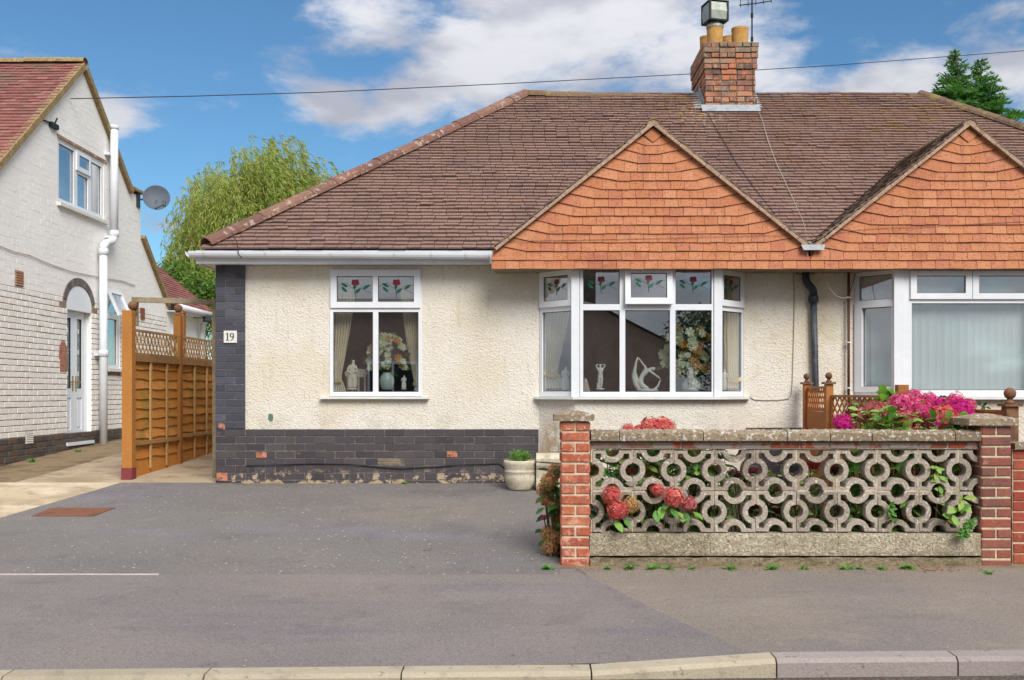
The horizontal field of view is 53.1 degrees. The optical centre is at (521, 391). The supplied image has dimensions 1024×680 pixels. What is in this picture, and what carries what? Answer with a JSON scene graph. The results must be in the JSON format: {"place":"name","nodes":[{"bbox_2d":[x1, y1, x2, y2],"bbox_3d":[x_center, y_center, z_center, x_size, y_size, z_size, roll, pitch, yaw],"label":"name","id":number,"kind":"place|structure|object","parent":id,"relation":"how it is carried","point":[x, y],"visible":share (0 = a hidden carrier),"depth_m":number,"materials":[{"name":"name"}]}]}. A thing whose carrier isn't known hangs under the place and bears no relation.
{"place":"outdoors","nodes":[
{"label":"outdoors","id":0,"kind":"place"},
{"bbox_2d":[0,483,116,517],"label":"concrete driveway","id":1,"kind":"structure","parent":0,"point":[16,497],"depth_m":10.86,"materials":[{"name":"beige concrete"}]},
{"bbox_2d":[0,439,121,482],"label":"dirt strip","id":2,"kind":"object","parent":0,"point":[22,470],"visible":0.09,"depth_m":13.66,"materials":[{"name":"beige soil"}]},
{"bbox_2d":[15,453,215,482],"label":"concrete path","id":3,"kind":"structure","parent":0,"point":[108,470],"depth_m":12.32,"materials":[{"name":"beige concrete"}]},
{"bbox_2d":[121,301,211,479],"bbox_3d":[-4.511,-0.058,13.434,0.133,2.246,3.201,0,0,2],"label":"timber fence","id":4,"kind":"object","parent":3,"relation":"on","point":[166,410],"visible":0.8,"depth_m":12.90,"materials":[{"name":"orange wood"}]},
{"bbox_2d":[132,297,215,477],"bbox_3d":[-4.087,-0.053,12.060,0.991,2.125,0.060,0,0,0],"label":"passage frame","id":5,"kind":"object","parent":3,"relation":"on","point":[138,300],"visible":0.76,"depth_m":12.03,"materials":[{"name":"brown wood"}]},
{"bbox_2d":[180,312,186,356],"bbox_3d":[-4.668,-0.084,14.100,0.075,2.027,0.120,0,0,0],"label":"timber post","id":6,"kind":"object","parent":3,"relation":"on","point":[184,322],"visible":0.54,"depth_m":14.09,"materials":[{"name":"brown wood"}]},
{"bbox_2d":[0,483,559,573],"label":"driveway","id":7,"kind":"structure","parent":0,"point":[290,528],"depth_m":8.87,"materials":[{"name":"grey asphalt"}]},
{"bbox_2d":[32,508,114,516],"bbox_3d":[-4.280,1.157,9.780,0.640,0.054,0.440,0,0,0],"label":"inspection cover","id":8,"kind":"object","parent":7,"relation":"on","point":[70,512],"visible":0.88,"depth_m":9.73,"materials":[{"name":"metal"}]},
{"bbox_2d":[503,459,535,490],"bbox_3d":[-0.014,0.902,11.120,0.368,0.320,0.366,0,0,0],"label":"stone planter","id":9,"kind":"object","parent":7,"relation":"on","point":[520,475],"visible":0.94,"depth_m":10.98,"materials":[{"name":"stone"}]},
{"bbox_2d":[507,448,532,460],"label":"potted plant","id":10,"kind":"object","parent":9,"relation":"on","point":[520,455],"visible":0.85,"depth_m":11.07,"materials":[{"name":"green plant"}]},
{"bbox_2d":[541,563,554,569],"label":"weed","id":11,"kind":"object","parent":7,"relation":"on","point":[546,567],"visible":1,"depth_m":7.50,"materials":[{"name":"green plant"}]},
{"bbox_2d":[0,574,749,669],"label":"pavement","id":12,"kind":"structure","parent":0,"point":[181,621],"depth_m":5.85,"materials":[{"name":"grey asphalt"}]},
{"bbox_2d":[0,574,158,574],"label":"edging strip","id":13,"kind":"object","parent":12,"relation":"on","point":[79,574],"visible":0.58,"depth_m":7.33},
{"bbox_2d":[210,525,709,670],"bbox_3d":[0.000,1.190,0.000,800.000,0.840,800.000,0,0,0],"label":"ground","id":14,"kind":"structure","parent":0,"point":[559,664],"depth_m":5.71,"materials":[{"name":"grey asphalt"}]},
{"bbox_2d":[0,57,211,465],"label":"brick house","id":15,"kind":"structure","parent":14,"relation":"on","point":[80,268],"depth_m":15.21,"materials":[{"name":"brick"}]},
{"bbox_2d":[66,310,94,445],"bbox_3d":[-6.755,-0.245,15.510,0.180,2.090,0.940,0,0,0],"label":"door","id":16,"kind":"structure","parent":15,"relation":"in","point":[76,321],"depth_m":15.59,"materials":[{"name":"white plastic"}]},
{"bbox_2d":[57,134,108,224],"bbox_3d":[-6.835,-3.205,15.605,0.390,1.530,2.230,0,0,0],"label":"window","id":17,"kind":"structure","parent":15,"relation":"in","point":[74,174],"depth_m":15.74,"materials":[{"name":"white plastic"}]},
{"bbox_2d":[108,289,129,371],"bbox_3d":[-6.752,-1.020,16.790,0.555,1.880,1.180,0,0,0],"label":"window","id":18,"kind":"structure","parent":15,"relation":"in","point":[114,316],"depth_m":16.98,"materials":[{"name":"white plastic"}]},
{"bbox_2d":[136,185,169,209],"bbox_3d":[-6.422,-3.389,17.789,0.576,0.446,0.315,0,0,0],"label":"satellite dish","id":19,"kind":"object","parent":15,"relation":"attached to","point":[151,194],"visible":1,"depth_m":17.87,"materials":[{"name":"grey paint"}]},
{"bbox_2d":[70,50,1023,98],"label":"telephone wire","id":20,"kind":"object","parent":15,"relation":"attached to","point":[503,83],"visible":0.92,"depth_m":17.93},
{"bbox_2d":[156,256,198,290],"bbox_3d":[-9.167,-1.425,26.982,1.460,4.283,1.498,0,0,0],"label":"garden tree","id":21,"kind":"object","parent":14,"relation":"on","point":[171,271],"visible":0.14,"depth_m":26.86,"materials":[{"name":"green plant"}]},
{"bbox_2d":[177,264,215,358],"bbox_3d":[-8.224,-1.270,26.002,1.768,3.977,1.683,0,0,0],"label":"garden tree","id":22,"kind":"object","parent":14,"relation":"on","point":[200,288],"visible":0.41,"depth_m":25.82,"materials":[{"name":"green plant"}]},
{"bbox_2d":[158,134,344,346],"bbox_3d":[-7.465,-3.433,29.983,6.218,8.312,5.789,0,0,44],"label":"willow tree","id":23,"kind":"object","parent":14,"relation":"on","point":[254,190],"visible":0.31,"depth_m":28.84,"materials":[{"name":"green plant"}]},
{"bbox_2d":[0,650,1023,679],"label":"kerb","id":24,"kind":"structure","parent":14,"relation":"on","point":[884,663],"depth_m":4.90,"materials":[{"name":"concrete"}]},
{"bbox_2d":[553,410,594,565],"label":"brick pier","id":25,"kind":"structure","parent":14,"relation":"on","point":[575,507],"depth_m":7.62,"materials":[{"name":"red brick"}]},
{"bbox_2d":[185,0,1023,484],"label":"bungalow","id":26,"kind":"object","parent":14,"relation":"on","point":[643,222],"visible":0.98,"depth_m":11.60,"materials":[{"name":"paint"}]},
{"bbox_2d":[334,278,356,390],"bbox_3d":[-2.047,-0.650,11.759,0.304,1.320,0.088,0,0,0],"label":"curtain","id":27,"kind":"object","parent":26,"relation":"hanging from","point":[342,323],"visible":0.64,"depth_m":11.77,"materials":[{"name":"beige fabric"}]},
{"bbox_2d":[347,360,357,389],"bbox_3d":[-1.947,-0.198,11.790,0.127,0.343,0.115,0,0,0],"label":"figurine","id":28,"kind":"object","parent":26,"relation":"on","point":[352,369],"visible":1,"depth_m":11.76,"materials":[{"name":"white ceramic"}]},
{"bbox_2d":[345,369,366,390],"bbox_3d":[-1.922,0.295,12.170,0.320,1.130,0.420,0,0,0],"label":"figurine","id":29,"kind":"object","parent":26,"relation":"in","point":[361,372],"visible":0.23,"depth_m":11.97,"materials":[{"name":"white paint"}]},
{"bbox_2d":[320,269,428,398],"bbox_3d":[-1.659,-0.653,11.735,1.224,1.475,0.410,0,0,0],"label":"window","id":30,"kind":"structure","parent":26,"relation":"in","point":[375,306],"depth_m":11.59,"materials":[{"name":"white plastic"}]},
{"bbox_2d":[379,373,393,389],"bbox_3d":[-1.551,-0.123,11.790,0.176,0.195,0.176,0,0,0],"label":"vase","id":31,"kind":"object","parent":26,"relation":"on","point":[386,380],"visible":1,"depth_m":11.73,"materials":[{"name":"green ceramic"}]},
{"bbox_2d":[363,330,410,375],"bbox_3d":[-1.548,-0.443,11.758,0.562,0.549,0.256,0,0,0],"label":"bouquet","id":32,"kind":"object","parent":31,"relation":"in","point":[385,341],"visible":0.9,"depth_m":11.72,"materials":[{"name":"beige plant"}]},
{"bbox_2d":[401,375,405,389],"bbox_3d":[-1.355,-0.109,11.790,0.062,0.167,0.056,0,0,0],"label":"figurine","id":33,"kind":"object","parent":26,"relation":"on","point":[403,380],"visible":1,"depth_m":11.78,"materials":[{"name":"white ceramic"}]},
{"bbox_2d":[399,278,417,390],"bbox_3d":[-1.281,-0.650,11.759,0.252,1.320,0.088,0,0,0],"label":"curtain","id":34,"kind":"object","parent":26,"relation":"hanging from","point":[410,320],"visible":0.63,"depth_m":11.77,"materials":[{"name":"beige fabric"}]},
{"bbox_2d":[544,278,569,387],"bbox_3d":[0.403,-0.665,11.619,0.380,1.250,0.088,0,0,0],"label":"curtain","id":35,"kind":"object","parent":26,"relation":"hanging from","point":[556,324],"visible":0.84,"depth_m":11.63,"materials":[{"name":"beige fabric"}]},
{"bbox_2d":[561,367,569,389],"bbox_3d":[0.486,-0.155,11.479,0.090,0.257,0.085,0,0,-33],"label":"figurine","id":36,"kind":"object","parent":26,"relation":"on","point":[565,381],"visible":1,"depth_m":11.46,"materials":[{"name":"white ceramic"}]},
{"bbox_2d":[584,378,589,390],"bbox_3d":[0.709,-0.070,11.340,0.110,0.160,0.110,0,0,0],"label":"cone ornament","id":37,"kind":"object","parent":26,"relation":"on","point":[586,386],"visible":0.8,"depth_m":11.31,"materials":[{"name":"ceramic"}]},
{"bbox_2d":[595,364,605,389],"bbox_3d":[0.875,-0.168,11.380,0.095,0.283,0.095,0,0,-38],"label":"figurine","id":38,"kind":"object","parent":26,"relation":"on","point":[600,369],"visible":1,"depth_m":11.37,"materials":[{"name":"white ceramic"}]},
{"bbox_2d":[534,269,749,399],"bbox_3d":[1.359,-0.670,11.597,2.433,1.509,0.905,0,0,0],"label":"bay window","id":39,"kind":"structure","parent":26,"relation":"in","point":[574,303],"depth_m":11.22,"materials":[{"name":"white plastic"}]},
{"bbox_2d":[631,357,660,390],"bbox_3d":[1.390,-0.185,11.382,0.271,0.405,0.240,0,0,-37],"label":"dancer figurine","id":40,"kind":"object","parent":26,"relation":"on","point":[639,385],"visible":0.98,"depth_m":11.37,"materials":[{"name":"white ceramic"}]},
{"bbox_2d":[686,364,695,389],"bbox_3d":[1.876,-0.168,11.350,0.095,0.283,0.095,0,0,-38],"label":"figurine","id":41,"kind":"object","parent":26,"relation":"on","point":[690,376],"visible":1,"depth_m":11.34,"materials":[{"name":"white ceramic"}]},
{"bbox_2d":[682,373,700,390],"bbox_3d":[1.900,-0.115,11.470,0.210,0.210,0.210,0,0,0],"label":"vase","id":42,"kind":"object","parent":26,"relation":"on","point":[696,384],"visible":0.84,"depth_m":11.40,"materials":[{"name":"white ceramic"}]},
{"bbox_2d":[656,323,710,379],"bbox_3d":[1.856,-0.443,11.425,0.710,0.650,0.248,0,0,0],"label":"bouquet","id":43,"kind":"object","parent":42,"relation":"in","point":[693,352],"visible":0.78,"depth_m":11.38,"materials":[{"name":"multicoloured plant"}]},
{"bbox_2d":[722,369,727,389],"bbox_3d":[2.265,-0.140,11.460,0.085,0.229,0.077,0,0,0],"label":"figurine","id":44,"kind":"object","parent":26,"relation":"on","point":[724,379],"visible":0.78,"depth_m":11.44,"materials":[{"name":"white ceramic"}]},
{"bbox_2d":[723,278,740,387],"bbox_3d":[2.389,-0.665,11.619,0.233,1.250,0.088,0,0,0],"label":"curtain","id":45,"kind":"object","parent":26,"relation":"hanging from","point":[730,319],"visible":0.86,"depth_m":11.62,"materials":[{"name":"beige fabric"}]},
{"bbox_2d":[851,269,1023,399],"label":"bay window","id":46,"kind":"structure","parent":26,"relation":"in","point":[904,281],"depth_m":11.22,"materials":[{"name":"white plastic"}]},
{"bbox_2d":[854,274,1023,392],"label":"vertical blind","id":47,"kind":"object","parent":26,"relation":"attached to","point":[967,346],"visible":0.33,"depth_m":11.36,"materials":[{"name":"white fabric"}]},
{"bbox_2d":[589,429,981,565],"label":"screen wall","id":48,"kind":"structure","parent":14,"relation":"on","point":[875,543],"depth_m":7.66,"materials":[{"name":"concrete"}]},
{"bbox_2d":[886,502,898,521],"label":"leafy shoot","id":49,"kind":"object","parent":48,"relation":"attached to","point":[890,512],"visible":0.99,"depth_m":7.63,"materials":[{"name":"green plant"}]},
{"bbox_2d":[930,465,947,496],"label":"leafy shoot","id":50,"kind":"object","parent":48,"relation":"attached to","point":[942,478],"visible":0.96,"depth_m":7.66,"materials":[{"name":"green plant"}]},
{"bbox_2d":[956,518,976,540],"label":"leafy shoot","id":51,"kind":"object","parent":48,"relation":"attached to","point":[969,526],"visible":0.98,"depth_m":7.55,"materials":[{"name":"green plant"}]},
{"bbox_2d":[930,48,1023,121],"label":"conifer tree","id":52,"kind":"object","parent":14,"relation":"on","point":[971,94],"visible":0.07,"depth_m":27.68,"materials":[{"name":"green plant"}]},
{"bbox_2d":[950,413,1018,565],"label":"brick pier","id":53,"kind":"structure","parent":14,"relation":"on","point":[992,492],"depth_m":7.62,"materials":[{"name":"red brick"}]},
{"bbox_2d":[1010,441,1023,562],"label":"neighbour wall","id":54,"kind":"structure","parent":14,"relation":"on","point":[1017,499],"depth_m":7.68,"materials":[{"name":"red brick"}]},
{"bbox_2d":[0,0,1023,358],"label":"sky","id":55,"kind":"structure","parent":0,"point":[131,48],"materials":[{"name":"blue"}]},
{"bbox_2d":[560,568,584,573],"bbox_3d":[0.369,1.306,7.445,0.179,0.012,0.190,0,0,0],"label":"pavement","id":56,"kind":"structure","parent":0,"point":[568,571],"depth_m":7.44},
{"bbox_2d":[554,480,935,554],"bbox_3d":[7.140,1.121,9.775,13.720,0.252,3.850,0,0,0],"label":"garden bed","id":57,"kind":"object","parent":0,"point":[732,490],"visible":0.02,"depth_m":9.87,"materials":[{"name":"plant"}]},
{"bbox_2d":[535,463,560,557],"bbox_3d":[0.296,0.975,8.129,0.388,0.840,0.535,0,0,0],"label":"hydrangea bush","id":58,"kind":"object","parent":57,"relation":"on","point":[549,489],"visible":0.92,"depth_m":7.97,"materials":[{"name":"green plant"}]},
{"bbox_2d":[534,453,591,490],"bbox_3d":[0.447,0.890,11.075,0.619,0.446,0.230,0,0,0],"label":"stone trough","id":59,"kind":"object","parent":57,"relation":"on","point":[545,460],"visible":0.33,"depth_m":10.99,"materials":[{"name":"beige stone"}]},
{"bbox_2d":[600,416,699,519],"bbox_3d":[1.172,0.699,9.303,0.973,0.968,0.858,0,0,27],"label":"hydrangea bush","id":60,"kind":"object","parent":57,"relation":"on","point":[658,423],"visible":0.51,"depth_m":9.19,"materials":[{"name":"red plant"}]},
{"bbox_2d":[589,442,737,532],"bbox_3d":[1.115,0.786,8.005,1.296,0.957,1.037,0,0,0],"label":"hydrangea bush","id":61,"kind":"object","parent":57,"relation":"on","point":[613,508],"visible":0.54,"depth_m":7.77,"materials":[{"name":"red plant"}]},
{"bbox_2d":[748,472,826,530],"bbox_3d":[2.050,0.945,7.971,0.653,0.645,0.210,0,0,0],"label":"strap plant","id":62,"kind":"object","parent":57,"relation":"on","point":[767,505],"visible":0.14,"depth_m":7.95,"materials":[{"name":"green plant"}]},
{"bbox_2d":[721,452,868,531],"bbox_3d":[2.151,0.863,8.040,1.358,0.802,0.712,0,0,0],"label":"flowering shrub","id":63,"kind":"object","parent":57,"relation":"on","point":[774,510],"visible":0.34,"depth_m":7.89,"materials":[{"name":"green plant"}]},
{"bbox_2d":[782,472,839,530],"bbox_3d":[2.329,0.940,7.967,0.696,0.654,0.201,0,0,0],"label":"strap plant","id":64,"kind":"object","parent":57,"relation":"on","point":[815,529],"visible":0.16,"depth_m":7.93,"materials":[{"name":"green plant"}]},
{"bbox_2d":[834,474,896,530],"bbox_3d":[2.642,0.913,7.972,0.665,0.708,0.202,0,0,0],"label":"strap plant","id":65,"kind":"object","parent":57,"relation":"on","point":[860,517],"visible":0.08,"depth_m":7.94,"materials":[{"name":"green plant"}]},
{"bbox_2d":[822,384,977,531],"bbox_3d":[3.111,0.582,8.219,1.692,1.286,1.145,0,0,0],"label":"hydrangea bush","id":66,"kind":"object","parent":57,"relation":"on","point":[900,411],"visible":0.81,"depth_m":7.97,"materials":[{"name":"pink plant"}]},
{"bbox_2d":[936,495,976,525],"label":"leafy shoot","id":67,"kind":"object","parent":66,"relation":"on","point":[962,507],"visible":0.99,"depth_m":7.55,"materials":[{"name":"green plant"}]},
{"bbox_2d":[800,372,1022,517],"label":"trellis fence","id":68,"kind":"object","parent":57,"relation":"on","point":[814,417],"visible":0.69,"depth_m":10.36,"materials":[{"name":"brown wood"}]},
{"bbox_2d":[964,398,990,408],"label":"leafy shoot","id":69,"kind":"object","parent":57,"relation":"on","point":[983,405],"visible":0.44,"depth_m":8.85,"materials":[{"name":"green plant"}]},
{"bbox_2d":[577,568,1023,652],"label":"pavement","id":70,"kind":"structure","parent":0,"point":[756,610],"depth_m":6.22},
{"bbox_2d":[225,482,1004,576],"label":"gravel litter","id":71,"kind":"object","parent":70,"relation":"on","point":[661,569],"visible":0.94,"depth_m":7.48,"materials":[{"name":"gravel"}]},
{"bbox_2d":[623,564,635,569],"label":"weed","id":72,"kind":"object","parent":70,"relation":"on","point":[629,567],"visible":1,"depth_m":7.49,"materials":[{"name":"green plant"}]},
{"bbox_2d":[661,565,674,569],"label":"weed","id":73,"kind":"object","parent":70,"relation":"on","point":[667,568],"visible":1,"depth_m":7.49,"materials":[{"name":"green plant"}]},
{"bbox_2d":[720,563,737,570],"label":"weed","id":74,"kind":"object","parent":70,"relation":"on","point":[730,567],"visible":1,"depth_m":7.50,"materials":[{"name":"green plant"}]},
{"bbox_2d":[765,563,778,569],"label":"weed","id":75,"kind":"object","parent":70,"relation":"on","point":[774,567],"visible":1,"depth_m":7.50,"materials":[{"name":"green plant"}]},
{"bbox_2d":[558,558,1023,567],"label":"wall foot strip","id":76,"kind":"object","parent":70,"relation":"on","point":[1016,565],"depth_m":7.59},
{"bbox_2d":[645,563,661,569],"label":"weed","id":77,"kind":"object","parent":76,"relation":"on","point":[653,567],"visible":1,"depth_m":7.51,"materials":[{"name":"green plant"}]},
{"bbox_2d":[615,566,970,571],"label":"dead leaves","id":78,"kind":"object","parent":70,"relation":"on","point":[921,568],"visible":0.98,"depth_m":7.47,"materials":[{"name":"plant"}]},
{"bbox_2d":[839,563,854,570],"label":"weed","id":79,"kind":"object","parent":70,"relation":"on","point":[843,565],"visible":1,"depth_m":7.49,"materials":[{"name":"green plant"}]},
{"bbox_2d":[899,562,916,570],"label":"weed","id":80,"kind":"object","parent":70,"relation":"on","point":[908,567],"visible":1,"depth_m":7.50,"materials":[{"name":"green plant"}]},
{"bbox_2d":[610,675,1023,679],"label":"road","id":81,"kind":"structure","parent":0,"point":[1018,677],"depth_m":4.89,"materials":[{"name":"grey asphalt"}]}
]}

